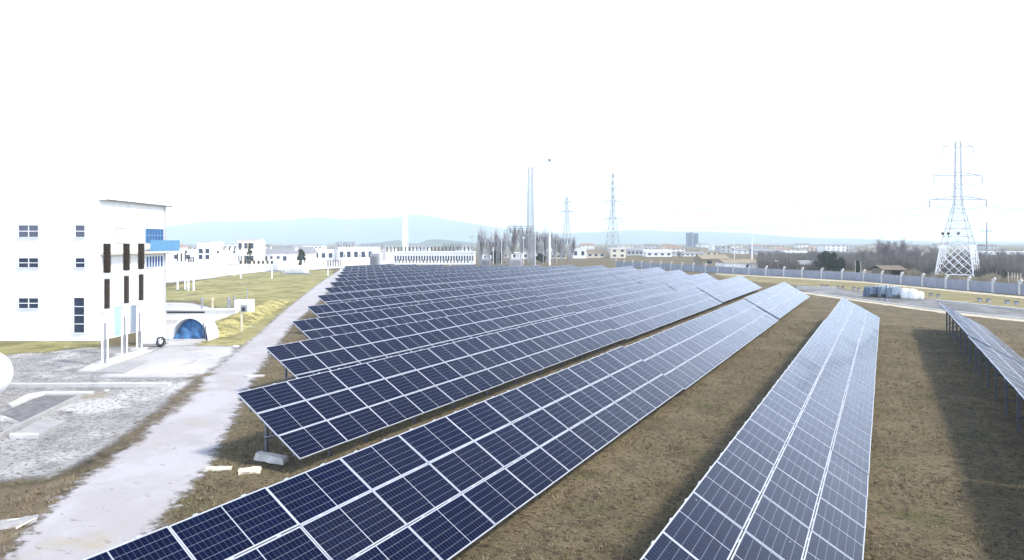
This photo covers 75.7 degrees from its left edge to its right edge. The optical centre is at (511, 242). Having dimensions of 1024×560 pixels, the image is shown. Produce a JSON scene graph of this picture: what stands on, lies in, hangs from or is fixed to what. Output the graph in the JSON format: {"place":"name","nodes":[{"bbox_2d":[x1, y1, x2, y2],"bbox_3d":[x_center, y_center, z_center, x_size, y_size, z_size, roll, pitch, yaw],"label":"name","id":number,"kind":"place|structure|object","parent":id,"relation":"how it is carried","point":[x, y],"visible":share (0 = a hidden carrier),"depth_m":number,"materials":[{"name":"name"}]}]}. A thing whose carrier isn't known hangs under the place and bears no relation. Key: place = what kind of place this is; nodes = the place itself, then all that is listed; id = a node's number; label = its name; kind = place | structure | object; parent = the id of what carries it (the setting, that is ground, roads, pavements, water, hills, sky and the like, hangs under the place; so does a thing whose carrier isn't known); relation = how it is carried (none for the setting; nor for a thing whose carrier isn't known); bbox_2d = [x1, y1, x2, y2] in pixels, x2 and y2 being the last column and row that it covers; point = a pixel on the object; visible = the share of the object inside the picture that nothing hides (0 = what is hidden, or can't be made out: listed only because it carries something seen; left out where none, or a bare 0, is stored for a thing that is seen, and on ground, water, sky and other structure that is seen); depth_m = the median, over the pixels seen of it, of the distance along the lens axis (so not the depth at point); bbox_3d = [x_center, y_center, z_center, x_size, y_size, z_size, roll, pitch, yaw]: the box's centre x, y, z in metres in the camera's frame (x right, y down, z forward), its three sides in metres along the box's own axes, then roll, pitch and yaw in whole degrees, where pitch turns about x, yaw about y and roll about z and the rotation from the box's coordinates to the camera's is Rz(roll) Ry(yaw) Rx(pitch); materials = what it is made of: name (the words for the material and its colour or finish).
{"place":"outdoors","nodes":[
{"label":"outdoors","id":0,"kind":"place"},
{"bbox_2d":[85,373,211,468],"bbox_3d":[-13.653,6.582,25.965,1.833,0.001,15.720,0,0,-13],"label":"dirt strip","id":1,"kind":"object","parent":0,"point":[134,438],"visible":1,"depth_m":24.46,"materials":[{"name":"brown soil"}]},
{"bbox_2d":[1,269,343,559],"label":"concrete path","id":2,"kind":"structure","parent":0,"point":[131,492],"depth_m":18.92,"materials":[{"name":"concrete"}]},
{"bbox_2d":[166,270,334,346],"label":"grass field","id":3,"kind":"structure","parent":0,"point":[261,287],"depth_m":88.25,"materials":[{"name":"plant"}]},
{"bbox_2d":[175,253,187,289],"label":"insulator row","id":4,"kind":"object","parent":3,"relation":"on","point":[181,261],"visible":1,"depth_m":91.91,"materials":[{"name":"white ceramic"}]},
{"bbox_2d":[169,314,218,340],"bbox_3d":[-21.651,5.795,44.840,2.640,1.610,1.750,0,0,0],"label":"arched shelter","id":5,"kind":"object","parent":3,"relation":"on","point":[200,327],"visible":1,"depth_m":44.46,"materials":[{"name":"white paint"}]},
{"bbox_2d":[166,308,239,319],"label":"channel wall","id":6,"kind":"structure","parent":3,"relation":"on","point":[181,313],"depth_m":56.00,"materials":[{"name":"white concrete"}]},
{"bbox_2d":[229,289,254,311],"bbox_3d":[-23.893,5.350,58.000,2.040,2.500,1.000,0,0,0],"label":"pump unit","id":7,"kind":"object","parent":3,"relation":"on","point":[249,303],"visible":0.64,"depth_m":57.50,"materials":[{"name":"white paint"}]},
{"bbox_2d":[280,260,312,274],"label":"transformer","id":8,"kind":"object","parent":3,"relation":"on","point":[302,269],"visible":1,"depth_m":135.00,"materials":[{"name":"white paint"}]},
{"bbox_2d":[215,299,288,337],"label":"grass bank","id":9,"kind":"structure","parent":0,"point":[229,326],"depth_m":54.33,"materials":[{"name":"plant"}]},
{"bbox_2d":[360,239,490,244],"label":"wooded hills","id":10,"kind":"structure","parent":0,"point":[426,242],"depth_m":1540.85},
{"bbox_2d":[0,244,1023,559],"bbox_3d":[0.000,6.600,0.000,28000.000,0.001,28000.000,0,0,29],"label":"ground","id":11,"kind":"structure","parent":0,"point":[896,518],"depth_m":20.87,"materials":[{"name":"plant"}]},
{"bbox_2d":[0,341,106,354],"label":"grass strip","id":12,"kind":"object","parent":11,"relation":"on","point":[11,347],"depth_m":41.65,"materials":[{"name":"plant"}]},
{"bbox_2d":[0,446,129,556],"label":"dirt verge","id":13,"kind":"structure","parent":11,"relation":"on","point":[21,493],"depth_m":16.88,"materials":[{"name":"brown soil"}]},
{"bbox_2d":[0,514,38,529],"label":"stone slab","id":14,"kind":"object","parent":13,"relation":"on","point":[5,524],"depth_m":15.39,"materials":[{"name":"stone"}]},
{"bbox_2d":[0,198,179,340],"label":"plant building","id":15,"kind":"structure","parent":11,"relation":"on","point":[51,274],"depth_m":44.00,"materials":[{"name":"white paint"}]},
{"bbox_2d":[18,225,39,237],"bbox_3d":[-32.307,-0.743,43.974,1.410,0.875,0.087,0,0,0],"label":"window","id":16,"kind":"structure","parent":15,"relation":"in","point":[24,231],"depth_m":43.98,"materials":[{"name":"blue glass"}]},
{"bbox_2d":[18,257,39,267],"bbox_3d":[-32.307,1.369,43.974,1.410,0.715,0.087,0,0,0],"label":"window","id":17,"kind":"structure","parent":15,"relation":"in","point":[23,262],"depth_m":43.98,"materials":[{"name":"blue glass"}]},
{"bbox_2d":[18,297,39,308],"bbox_3d":[-32.307,4.069,43.974,1.410,0.768,0.087,0,0,0],"label":"window","id":18,"kind":"structure","parent":15,"relation":"in","point":[23,302],"depth_m":43.98,"materials":[{"name":"blue glass"}]},
{"bbox_2d":[73,297,85,333],"bbox_3d":[-28.886,4.870,43.946,0.795,2.426,0.086,0,0,0],"label":"window","id":19,"kind":"structure","parent":15,"relation":"in","point":[79,303],"depth_m":43.98,"materials":[{"name":"blue glass"}]},
{"bbox_2d":[113,306,120,337],"bbox_3d":[-27.551,5.525,46.069,0.086,2.150,0.987,0,0,0],"label":"door","id":20,"kind":"structure","parent":15,"relation":"in","point":[116,309],"depth_m":45.94,"materials":[{"name":"teal paint"}]},
{"bbox_2d":[130,304,135,333],"bbox_3d":[-27.564,5.575,47.945,0.086,2.050,0.707,0,0,0],"label":"door","id":21,"kind":"structure","parent":15,"relation":"in","point":[133,307],"depth_m":47.88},
{"bbox_2d":[145,228,163,241],"bbox_3d":[-27.563,-0.534,50.810,0.086,1.027,2.484,0,0,0],"label":"window","id":22,"kind":"structure","parent":15,"relation":"in","point":[150,234],"depth_m":50.68,"materials":[{"name":"blue glass"}]},
{"bbox_2d":[145,255,163,267],"bbox_3d":[-27.563,1.489,50.810,0.086,0.934,2.484,0,0,0],"label":"window","id":23,"kind":"structure","parent":15,"relation":"in","point":[156,261],"depth_m":50.76,"materials":[{"name":"blue glass"}]},
{"bbox_2d":[0,346,240,481],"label":"gravel yard","id":24,"kind":"structure","parent":11,"relation":"on","point":[99,421],"depth_m":25.82,"materials":[{"name":"gravel"}]},
{"bbox_2d":[0,353,13,392],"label":"white tank","id":25,"kind":"object","parent":24,"relation":"on","point":[6,371],"visible":1,"depth_m":26.77,"materials":[{"name":"paint"}]},
{"bbox_2d":[0,395,75,421],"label":"pit cover","id":26,"kind":"object","parent":24,"relation":"on","point":[28,409],"visible":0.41,"depth_m":26.37,"materials":[{"name":"concrete"}]},
{"bbox_2d":[14,419,66,436],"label":"cover slab","id":27,"kind":"structure","parent":24,"relation":"on","point":[41,427],"depth_m":23.38,"materials":[{"name":"concrete"}]},
{"bbox_2d":[0,393,83,437],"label":"pit kerb","id":28,"kind":"structure","parent":24,"relation":"on","point":[36,417],"depth_m":24.67,"materials":[{"name":"concrete"}]},
{"bbox_2d":[8,391,93,407],"bbox_3d":[-19.707,6.546,27.983,2.129,0.100,3.039,0,0,39],"label":"white border","id":29,"kind":"object","parent":24,"relation":"on","point":[22,399],"visible":1,"depth_m":28.29,"materials":[{"name":"concrete"}]},
{"bbox_2d":[7,382,171,387],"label":"concrete beam","id":30,"kind":"structure","parent":24,"relation":"on","point":[98,384],"depth_m":29.95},
{"bbox_2d":[98,346,239,377],"bbox_3d":[-18.847,6.590,36.918,7.913,0.001,13.060,0,0,-10],"label":"concrete apron","id":31,"kind":"object","parent":11,"relation":"on","point":[178,361],"visible":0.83,"depth_m":36.41,"materials":[{"name":"concrete"}]},
{"bbox_2d":[78,349,151,372],"bbox_3d":[-22.062,6.546,36.657,1.161,0.100,6.707,0,0,-4],"label":"concrete strip","id":32,"kind":"object","parent":31,"relation":"on","point":[91,368],"visible":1,"depth_m":36.19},
{"bbox_2d":[94,242,114,364],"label":"insulator column","id":33,"kind":"structure","parent":32,"relation":"on","point":[107,261],"depth_m":35.14,"materials":[{"name":"ceramic"}]},
{"bbox_2d":[115,242,133,356],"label":"insulator column","id":34,"kind":"structure","parent":32,"relation":"on","point":[126,257],"depth_m":38.22,"materials":[{"name":"ceramic"}]},
{"bbox_2d":[93,360,147,373],"bbox_3d":[-20.548,6.551,34.566,1.539,0.090,3.379,0,0,-11],"label":"trench cover","id":35,"kind":"object","parent":31,"relation":"on","point":[123,367],"visible":1,"depth_m":34.22,"materials":[{"name":"concrete"}]},
{"bbox_2d":[130,242,147,350],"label":"insulator column","id":36,"kind":"structure","parent":31,"relation":"on","point":[141,255],"depth_m":40.18,"materials":[{"name":"ceramic"}]},
{"bbox_2d":[161,302,216,347],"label":"concrete yard","id":37,"kind":"structure","parent":11,"relation":"on","point":[169,325],"depth_m":51.57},
{"bbox_2d":[138,317,167,345],"bbox_3d":[-23.153,5.725,42.461,1.500,1.750,0.950,0,0,0],"label":"equipment cabinet","id":38,"kind":"object","parent":37,"relation":"on","point":[153,328],"visible":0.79,"depth_m":42.11,"materials":[{"name":"metal"}]},
{"bbox_2d":[238,466,261,474],"bbox_3d":[-7.543,6.553,18.935,0.663,0.094,0.475,0,0,-17],"label":"stone slab","id":39,"kind":"object","parent":11,"relation":"on","point":[250,470],"depth_m":18.84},
{"bbox_2d":[236,239,265,264],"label":"house","id":40,"kind":"structure","parent":11,"relation":"on","point":[257,249],"depth_m":190.00,"materials":[{"name":"white paint"}]},
{"bbox_2d":[254,451,288,464],"bbox_3d":[-7.190,6.428,19.681,1.006,0.226,0.353,6,1,13],"label":"concrete block","id":41,"kind":"object","parent":11,"relation":"on","point":[272,458],"depth_m":19.59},
{"bbox_2d":[166,252,393,282],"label":"substation yard","id":42,"kind":"structure","parent":11,"relation":"on","point":[206,272],"depth_m":165.89,"materials":[{"name":"concrete"}]},
{"bbox_2d":[171,249,196,262],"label":"house","id":43,"kind":"structure","parent":42,"relation":"on","point":[173,258],"depth_m":210.00,"materials":[{"name":"white paint"}]},
{"bbox_2d":[168,251,235,275],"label":"insulator row","id":44,"kind":"object","parent":42,"relation":"on","point":[217,253],"visible":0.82,"depth_m":129.85,"materials":[{"name":"white ceramic"}]},
{"bbox_2d":[196,241,224,266],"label":"house","id":45,"kind":"structure","parent":42,"relation":"on","point":[209,260],"depth_m":175.00,"materials":[{"name":"white paint"}]},
{"bbox_2d":[295,247,317,265],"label":"house","id":46,"kind":"structure","parent":42,"relation":"on","point":[310,254],"depth_m":187.19,"materials":[{"name":"white paint"}]},
{"bbox_2d":[316,249,336,260],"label":"house","id":47,"kind":"structure","parent":42,"relation":"on","point":[324,254],"depth_m":230.00,"materials":[{"name":"white paint"}]},
{"bbox_2d":[337,247,379,261],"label":"house","id":48,"kind":"structure","parent":42,"relation":"on","point":[352,251],"depth_m":220.00,"materials":[{"name":"white paint"}]},
{"bbox_2d":[402,217,407,250],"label":"white chimney","id":49,"kind":"object","parent":42,"relation":"on","point":[405,233],"visible":0.79,"depth_m":259.07,"materials":[{"name":"paint"}]},
{"bbox_2d":[393,251,475,263],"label":"switchgear hall","id":50,"kind":"structure","parent":42,"relation":"on","point":[435,256],"depth_m":196.00,"materials":[{"name":"white paint"}]},
{"bbox_2d":[265,248,295,263],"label":"house","id":51,"kind":"structure","parent":11,"relation":"on","point":[288,255],"depth_m":200.65,"materials":[{"name":"white paint"}]},
{"bbox_2d":[83,346,683,559],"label":"solar table","id":52,"kind":"object","parent":11,"relation":"on","point":[354,504],"visible":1,"depth_m":14.47,"materials":[{"name":"blue"}]},
{"bbox_2d":[342,264,442,271],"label":"solar table","id":53,"kind":"object","parent":11,"relation":"on","point":[380,268],"visible":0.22,"depth_m":120.66,"materials":[{"name":"blue"}]},
{"bbox_2d":[334,270,456,281],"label":"solar table","id":54,"kind":"object","parent":11,"relation":"on","point":[389,276],"visible":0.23,"depth_m":93.17,"materials":[{"name":"blue"}]},
{"bbox_2d":[329,273,464,286],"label":"solar table","id":55,"kind":"object","parent":11,"relation":"on","point":[373,281],"visible":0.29,"depth_m":83.92,"materials":[{"name":"blue"}]},
{"bbox_2d":[325,276,475,293],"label":"solar table","id":56,"kind":"object","parent":11,"relation":"on","point":[352,288],"visible":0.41,"depth_m":74.61,"materials":[{"name":"blue"}]},
{"bbox_2d":[317,279,498,303],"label":"solar table","id":57,"kind":"object","parent":11,"relation":"on","point":[356,296],"visible":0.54,"depth_m":65.49,"materials":[{"name":"blue"}]},
{"bbox_2d":[340,265,475,273],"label":"solar table","id":58,"kind":"object","parent":11,"relation":"on","point":[386,270],"visible":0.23,"depth_m":114.81,"materials":[{"name":"blue"}]},
{"bbox_2d":[337,266,484,277],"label":"solar table","id":59,"kind":"object","parent":11,"relation":"on","point":[404,272],"visible":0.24,"depth_m":106.06,"materials":[{"name":"blue"}]},
{"bbox_2d":[291,290,540,339],"bbox_3d":[-4.459,5.585,49.811,2.753,2.130,28.890,0,0,29],"label":"solar table","id":60,"kind":"object","parent":11,"relation":"on","point":[314,328],"visible":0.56,"depth_m":45.47,"materials":[{"name":"blue"}]},
{"bbox_2d":[307,283,524,317],"bbox_3d":[-5.938,5.594,59.792,2.750,2.112,30.812,0,0,29],"label":"solar table","id":61,"kind":"object","parent":11,"relation":"on","point":[331,309],"visible":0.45,"depth_m":55.79,"materials":[{"name":"blue"}]},
{"bbox_2d":[265,298,576,381],"bbox_3d":[-2.451,5.584,40.462,2.751,2.133,28.890,0,0,29],"label":"solar table","id":62,"kind":"object","parent":11,"relation":"on","point":[304,358],"visible":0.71,"depth_m":35.01,"materials":[{"name":"blue"}]},
{"bbox_2d":[236,312,624,459],"bbox_3d":[-0.566,5.588,30.997,2.755,2.124,26.968,0,0,29],"label":"solar table","id":63,"kind":"object","parent":11,"relation":"on","point":[305,416],"visible":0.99,"depth_m":24.75,"materials":[{"name":"blue"}]},
{"bbox_2d":[477,240,499,264],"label":"bus gantry","id":64,"kind":"object","parent":11,"relation":"on","point":[488,252],"visible":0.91,"depth_m":189.66,"materials":[{"name":"metal"}]},
{"bbox_2d":[456,265,546,272],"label":"solar table","id":65,"kind":"object","parent":11,"relation":"on","point":[496,269],"visible":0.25,"depth_m":118.66,"materials":[{"name":"blue"}]},
{"bbox_2d":[462,268,545,275],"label":"solar table","id":66,"kind":"object","parent":11,"relation":"on","point":[502,272],"visible":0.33,"depth_m":107.98,"materials":[{"name":"blue"}]},
{"bbox_2d":[472,269,566,279],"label":"solar table","id":67,"kind":"object","parent":11,"relation":"on","point":[511,275],"visible":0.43,"depth_m":99.75,"materials":[{"name":"blue"}]},
{"bbox_2d":[507,226,534,265],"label":"bus gantry","id":68,"kind":"object","parent":11,"relation":"on","point":[530,228],"visible":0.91,"depth_m":184.66,"materials":[{"name":"metal"}]},
{"bbox_2d":[526,166,534,262],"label":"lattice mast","id":69,"kind":"object","parent":11,"relation":"on","point":[528,214],"visible":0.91,"depth_m":209.65,"materials":[{"name":"metal"}]},
{"bbox_2d":[493,271,589,284],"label":"solar table","id":70,"kind":"object","parent":11,"relation":"on","point":[525,279],"visible":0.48,"depth_m":91.82,"materials":[{"name":"blue"}]},
{"bbox_2d":[518,273,617,290],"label":"solar table","id":71,"kind":"object","parent":11,"relation":"on","point":[534,285],"visible":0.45,"depth_m":83.43,"materials":[{"name":"blue"}]},
{"bbox_2d":[529,277,639,299],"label":"solar table","id":72,"kind":"object","parent":11,"relation":"on","point":[567,291],"visible":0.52,"depth_m":72.42,"materials":[{"name":"blue"}]},
{"bbox_2d":[563,265,606,272],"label":"solar table","id":73,"kind":"object","parent":11,"relation":"on","point":[576,269],"visible":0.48,"depth_m":121.19,"materials":[{"name":"blue"}]},
{"bbox_2d":[584,266,636,276],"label":"solar table","id":74,"kind":"object","parent":11,"relation":"on","point":[603,271],"visible":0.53,"depth_m":114.80,"materials":[{"name":"blue"}]},
{"bbox_2d":[604,172,621,254],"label":"lattice pylon","id":75,"kind":"object","parent":11,"relation":"on","point":[612,198],"visible":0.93,"depth_m":299.73,"materials":[{"name":"metal"}]},
{"bbox_2d":[556,281,675,312],"bbox_3d":[11.808,5.627,65.657,2.749,2.047,28.890,0,0,29],"label":"solar table","id":76,"kind":"object","parent":11,"relation":"on","point":[590,302],"visible":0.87,"depth_m":62.45,"materials":[{"name":"blue"}]},
{"bbox_2d":[608,248,626,257],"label":"house","id":77,"kind":"structure","parent":11,"relation":"on","point":[616,252],"depth_m":275.00,"materials":[{"name":"white paint"}]},
{"bbox_2d":[611,267,665,281],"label":"solar table","id":78,"kind":"object","parent":11,"relation":"on","point":[624,274],"visible":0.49,"depth_m":107.70,"materials":[{"name":"blue"}]},
{"bbox_2d":[588,287,721,340],"bbox_3d":[13.220,5.628,55.356,2.744,2.045,28.890,0,0,29],"label":"solar table","id":79,"kind":"object","parent":11,"relation":"on","point":[626,321],"visible":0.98,"depth_m":51.26,"materials":[{"name":"blue"}]},
{"bbox_2d":[642,250,671,256],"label":"house","id":80,"kind":"structure","parent":11,"relation":"on","point":[656,253],"depth_m":300.00,"materials":[{"name":"white paint"}]},
{"bbox_2d":[630,270,688,283],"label":"solar table","id":81,"kind":"object","parent":11,"relation":"on","point":[649,278],"visible":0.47,"depth_m":96.67,"materials":[{"name":"blue"}]},
{"bbox_2d":[660,273,718,290],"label":"solar table","id":82,"kind":"object","parent":11,"relation":"on","point":[683,282],"visible":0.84,"depth_m":86.47,"materials":[{"name":"blue"}]},
{"bbox_2d":[686,231,697,246],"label":"tower block","id":83,"kind":"structure","parent":11,"relation":"on","point":[691,238],"depth_m":900.00,"materials":[{"name":"concrete"}]},
{"bbox_2d":[624,299,778,389],"bbox_3d":[13.196,5.633,40.991,2.746,2.034,28.890,0,0,29],"label":"solar table","id":84,"kind":"object","parent":11,"relation":"on","point":[743,322],"visible":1,"depth_m":35.54,"materials":[{"name":"blue"}]},
{"bbox_2d":[693,255,729,265],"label":"barn","id":85,"kind":"structure","parent":11,"relation":"on","point":[709,260],"depth_m":186.31,"materials":[{"name":"beige paint"}]},
{"bbox_2d":[696,276,761,304],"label":"solar table","id":86,"kind":"object","parent":11,"relation":"on","point":[729,289],"visible":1,"depth_m":76.58,"materials":[{"name":"blue"}]},
{"bbox_2d":[714,259,759,267],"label":"shed","id":87,"kind":"structure","parent":11,"relation":"on","point":[744,263],"depth_m":160.19,"materials":[{"name":"white paint"}]},
{"bbox_2d":[640,320,876,559],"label":"solar table","id":88,"kind":"object","parent":11,"relation":"on","point":[710,520],"visible":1,"depth_m":14.93,"materials":[{"name":"blue"}]},
{"bbox_2d":[745,282,809,318],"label":"solar table","id":89,"kind":"object","parent":11,"relation":"on","point":[779,301],"visible":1,"depth_m":61.60,"materials":[{"name":"blue"}]},
{"bbox_2d":[615,259,1023,294],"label":"boundary wall","id":90,"kind":"structure","parent":11,"relation":"on","point":[969,284],"depth_m":113.12,"materials":[{"name":"grey concrete"}]},
{"bbox_2d":[814,251,831,270],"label":"evergreen tree","id":91,"kind":"object","parent":11,"relation":"on","point":[824,256],"visible":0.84,"depth_m":149.75,"materials":[{"name":"green plant"}]},
{"bbox_2d":[817,245,845,251],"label":"house","id":92,"kind":"structure","parent":11,"relation":"on","point":[828,248],"depth_m":420.00,"materials":[{"name":"white paint"}]},
{"bbox_2d":[826,297,879,349],"bbox_3d":[24.422,5.627,46.660,2.744,2.046,19.280,0,0,29],"label":"solar table","id":93,"kind":"object","parent":11,"relation":"on","point":[854,318],"visible":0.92,"depth_m":44.60,"materials":[{"name":"grey"}]},
{"bbox_2d":[715,273,1023,298],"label":"sandy strip","id":94,"kind":"object","parent":11,"relation":"on","point":[887,284],"visible":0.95,"depth_m":100.42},
{"bbox_2d":[717,274,1023,308],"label":"verge","id":95,"kind":"structure","parent":11,"relation":"on","point":[967,297],"depth_m":88.28,"materials":[{"name":"beige plant"}]},
{"bbox_2d":[868,265,907,274],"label":"wooden hut","id":96,"kind":"object","parent":11,"relation":"on","point":[891,269],"visible":0.76,"depth_m":132.68,"materials":[{"name":"brown wood"}]},
{"bbox_2d":[872,235,903,259],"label":"bare tree","id":97,"kind":"object","parent":11,"relation":"on","point":[887,251],"visible":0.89,"depth_m":174.72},
{"bbox_2d":[755,249,1023,277],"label":"scrub","id":98,"kind":"object","parent":11,"relation":"on","point":[1003,265],"visible":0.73,"depth_m":154.14,"materials":[{"name":"plant"}]},
{"bbox_2d":[803,292,1023,321],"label":"sandy verge","id":99,"kind":"structure","parent":11,"relation":"on","point":[975,315],"depth_m":64.55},
{"bbox_2d":[809,292,1023,319],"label":"concrete kerb","id":100,"kind":"structure","parent":99,"relation":"on","point":[922,307],"depth_m":65.87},
{"bbox_2d":[929,140,986,277],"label":"lattice pylon","id":101,"kind":"object","parent":11,"relation":"on","point":[944,248],"visible":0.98,"depth_m":121.75,"materials":[{"name":"metal"}]},
{"bbox_2d":[903,268,1023,283],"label":"reeds","id":102,"kind":"object","parent":11,"relation":"on","point":[915,272],"visible":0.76,"depth_m":114.78,"materials":[{"name":"plant"}]},
{"bbox_2d":[940,303,1023,372],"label":"solar table","id":103,"kind":"object","parent":11,"relation":"on","point":[977,331],"visible":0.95,"depth_m":38.05,"materials":[{"name":"blue"}]},
{"bbox_2d":[968,336,1023,432],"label":"solar table","id":104,"kind":"object","parent":11,"relation":"on","point":[1010,370],"visible":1,"depth_m":26.86,"materials":[{"name":"blue"}]},
{"bbox_2d":[0,0,1023,241],"label":"sky","id":105,"kind":"structure","parent":0,"point":[208,110],"materials":[{"name":"white"}]},
{"bbox_2d":[166,215,1023,243],"bbox_3d":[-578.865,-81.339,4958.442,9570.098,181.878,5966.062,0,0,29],"label":"hills","id":106,"kind":"structure","parent":0,"point":[421,228],"depth_m":3630.12,"materials":[{"name":"blue"}]},
{"bbox_2d":[797,285,1023,317],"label":"service road","id":107,"kind":"structure","parent":0,"point":[928,303],"depth_m":69.78,"materials":[{"name":"concrete"}]},
{"bbox_2d":[863,286,877,296],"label":"covered pallet","id":108,"kind":"object","parent":107,"relation":"on","point":[870,291],"visible":0.99,"depth_m":78.91,"materials":[{"name":"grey plastic"}]},
{"bbox_2d":[886,286,900,298],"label":"covered pallet","id":109,"kind":"object","parent":107,"relation":"on","point":[892,292],"visible":1,"depth_m":77.20,"materials":[{"name":"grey plastic"}]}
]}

